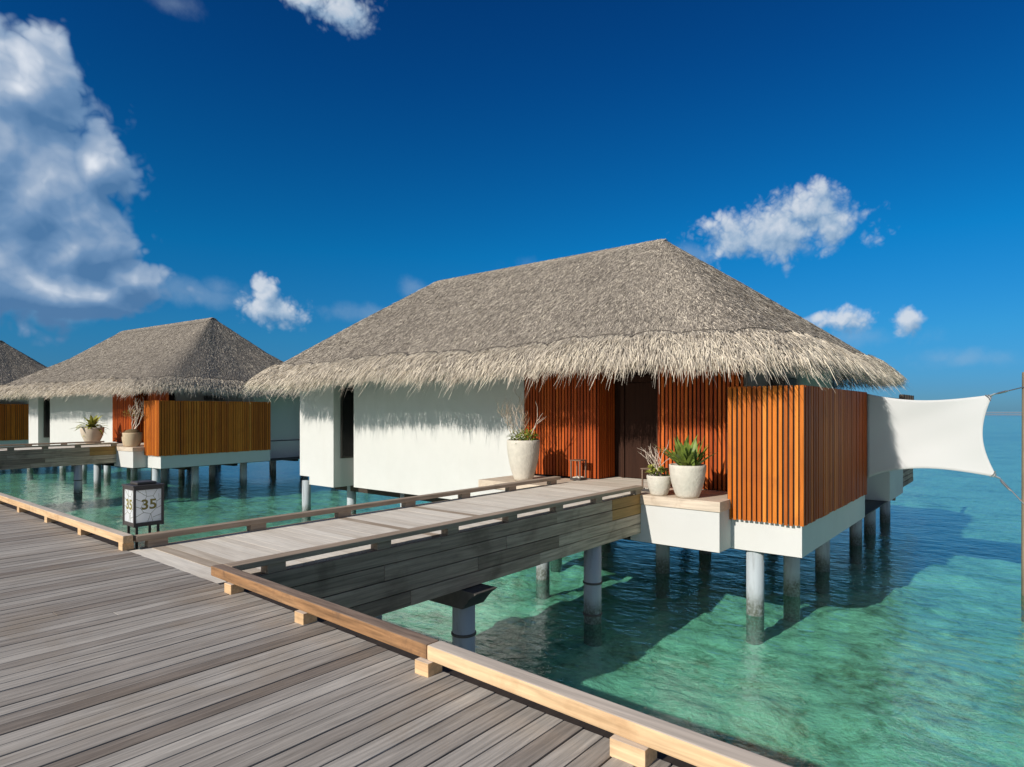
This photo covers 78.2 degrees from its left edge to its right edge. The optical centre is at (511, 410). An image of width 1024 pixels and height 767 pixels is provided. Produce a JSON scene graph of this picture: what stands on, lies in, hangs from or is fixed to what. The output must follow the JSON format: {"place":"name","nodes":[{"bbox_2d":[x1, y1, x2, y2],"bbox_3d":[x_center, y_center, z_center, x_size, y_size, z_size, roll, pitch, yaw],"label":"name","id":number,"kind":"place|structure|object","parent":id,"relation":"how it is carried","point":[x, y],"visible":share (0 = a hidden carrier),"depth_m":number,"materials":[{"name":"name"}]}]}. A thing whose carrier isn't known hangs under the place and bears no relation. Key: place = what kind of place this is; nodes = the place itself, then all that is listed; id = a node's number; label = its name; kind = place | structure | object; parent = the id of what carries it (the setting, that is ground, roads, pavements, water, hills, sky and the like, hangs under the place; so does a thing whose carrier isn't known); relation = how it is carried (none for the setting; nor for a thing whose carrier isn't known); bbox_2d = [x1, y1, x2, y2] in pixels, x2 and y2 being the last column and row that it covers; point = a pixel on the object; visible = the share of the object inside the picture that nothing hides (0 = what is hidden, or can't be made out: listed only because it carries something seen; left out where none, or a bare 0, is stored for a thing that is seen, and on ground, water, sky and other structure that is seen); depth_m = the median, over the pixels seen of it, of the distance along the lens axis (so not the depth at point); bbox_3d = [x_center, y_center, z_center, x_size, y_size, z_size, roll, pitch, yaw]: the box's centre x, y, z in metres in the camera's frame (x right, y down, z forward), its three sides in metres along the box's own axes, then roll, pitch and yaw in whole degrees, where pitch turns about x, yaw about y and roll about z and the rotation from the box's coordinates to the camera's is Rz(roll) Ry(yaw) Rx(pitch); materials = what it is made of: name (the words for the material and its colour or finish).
{"place":"outdoors","nodes":[
{"label":"outdoors","id":0,"kind":"place"},
{"bbox_2d":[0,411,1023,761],"bbox_3d":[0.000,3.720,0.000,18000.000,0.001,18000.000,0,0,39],"label":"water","id":1,"kind":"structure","parent":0,"point":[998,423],"depth_m":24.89,"materials":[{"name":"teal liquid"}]},
{"bbox_2d":[1021,372,1023,621],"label":"mooring post","id":2,"kind":"object","parent":1,"relation":"in","point":[1022,540],"visible":0.89,"depth_m":12.65,"materials":[{"name":"brown wood"}]},
{"bbox_2d":[867,387,1023,503],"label":"privacy sail","id":3,"kind":"object","parent":2,"relation":"attached to","point":[947,434],"visible":1,"depth_m":14.12,"materials":[{"name":"fabric"}]},
{"bbox_2d":[0,0,1023,410],"label":"sky","id":4,"kind":"structure","parent":0,"point":[286,174],"materials":[{"name":"blue"}]},
{"bbox_2d":[1,418,1023,766],"bbox_3d":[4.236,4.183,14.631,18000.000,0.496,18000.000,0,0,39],"label":"sea bed","id":5,"kind":"object","parent":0,"point":[753,698],"visible":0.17,"depth_m":11.19,"materials":[{"name":"teal sand"}]},
{"bbox_2d":[0,340,71,470],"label":"water villa","id":6,"kind":"object","parent":5,"relation":"on","point":[15,364],"visible":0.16,"depth_m":42.46,"materials":[{"name":"white paint"}]},
{"bbox_2d":[0,441,117,507],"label":"foot bridge","id":7,"kind":"structure","parent":5,"relation":"on","point":[18,456],"depth_m":26.82,"materials":[{"name":"wood"}]},
{"bbox_2d":[0,317,307,499],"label":"water villa","id":8,"kind":"object","parent":5,"relation":"on","point":[186,380],"visible":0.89,"depth_m":31.21,"materials":[{"name":"white paint"}]},
{"bbox_2d":[44,398,49,437],"bbox_3d":[-27.391,0.425,37.308,0.049,2.350,0.610,0,0,34],"label":"window","id":9,"kind":"structure","parent":8,"relation":"in","point":[47,401],"depth_m":37.20,"materials":[{"name":"glass"}]},
{"bbox_2d":[71,415,109,443],"bbox_3d":[-20.470,0.913,30.652,1.852,1.410,1.629,0,0,39],"label":"potted plant","id":10,"kind":"object","parent":8,"relation":"on","point":[92,430],"visible":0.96,"depth_m":30.29,"materials":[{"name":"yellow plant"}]},
{"bbox_2d":[121,397,143,446],"bbox_3d":[-16.842,0.468,27.812,0.929,2.300,1.715,0,0,-14],"label":"potted plant","id":11,"kind":"object","parent":8,"relation":"on","point":[132,437],"visible":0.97,"depth_m":27.93,"materials":[{"name":"yellow plant"}]},
{"bbox_2d":[130,476,643,651],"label":"foot bridge","id":12,"kind":"structure","parent":5,"relation":"on","point":[455,554],"depth_m":8.40,"materials":[{"name":"grey wood"}]},
{"bbox_2d":[0,492,791,766],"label":"boardwalk","id":13,"kind":"structure","parent":5,"relation":"on","point":[115,651],"depth_m":3.61,"materials":[{"name":"grey wood"}]},
{"bbox_2d":[122,480,164,548],"bbox_3d":[-4.607,1.400,7.591,0.366,1.070,0.700,0,0,39],"label":"lantern sign","id":14,"kind":"object","parent":13,"relation":"attached to","point":[143,502],"visible":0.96,"depth_m":7.60,"materials":[{"name":"metal"}]},
{"bbox_2d":[239,239,913,644],"bbox_3d":[2.696,-0.104,21.822,18.765,8.967,17.229,0,0,39],"label":"water villa","id":15,"kind":"object","parent":5,"relation":"on","point":[615,363],"visible":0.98,"depth_m":14.65,"materials":[{"name":"white paint"}]},
{"bbox_2d":[340,388,353,457],"bbox_3d":[-5.513,0.425,21.232,0.049,2.350,0.610,0,0,39],"label":"window","id":16,"kind":"structure","parent":15,"relation":"in","point":[347,397],"depth_m":21.17,"materials":[{"name":"glass"}]},
{"bbox_2d":[497,389,543,480],"bbox_3d":[0.232,0.494,14.604,0.802,2.248,1.312,0,0,-34],"label":"potted plant","id":17,"kind":"object","parent":15,"relation":"on","point":[523,449],"visible":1,"depth_m":14.31,"materials":[{"name":"white plant"}]},
{"bbox_2d":[569,459,586,480],"bbox_3d":[1.532,1.368,14.519,0.300,0.462,0.300,0,0,39],"label":"candle lantern","id":18,"kind":"object","parent":15,"relation":"on","point":[579,477],"visible":1,"depth_m":14.49,"materials":[{"name":"brown metal"}]},
{"bbox_2d":[621,375,656,478],"bbox_3d":[3.084,0.395,14.622,1.230,2.390,0.154,0,0,39],"label":"door","id":19,"kind":"structure","parent":15,"relation":"in","point":[638,400],"depth_m":14.72,"materials":[{"name":"brown wood"}]},
{"bbox_2d":[640,467,667,491],"bbox_3d":[2.869,1.387,12.648,0.420,0.462,0.420,0,0,39],"label":"candle lantern","id":20,"kind":"object","parent":15,"relation":"on","point":[645,488],"visible":0.13,"depth_m":12.60,"materials":[{"name":"brown metal"}]},
{"bbox_2d":[638,442,670,495],"bbox_3d":[2.777,1.081,12.059,0.651,1.074,0.634,0,0,39],"label":"potted plant","id":21,"kind":"object","parent":15,"relation":"on","point":[659,482],"visible":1,"depth_m":11.92,"materials":[{"name":"white plant"}]},
{"bbox_2d":[655,435,717,498],"bbox_3d":[3.171,1.030,11.750,1.051,1.177,1.045,0,0,-4],"label":"potted plant","id":22,"kind":"object","parent":15,"relation":"on","point":[687,469],"visible":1,"depth_m":11.55,"materials":[{"name":"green plant"}]},
{"bbox_2d":[985,412,1021,415],"bbox_3d":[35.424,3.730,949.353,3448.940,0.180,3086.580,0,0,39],"label":"sand bank","id":23,"kind":"structure","parent":0,"point":[1004,414],"depth_m":561.05,"materials":[{"name":"beige sand"}]}
]}

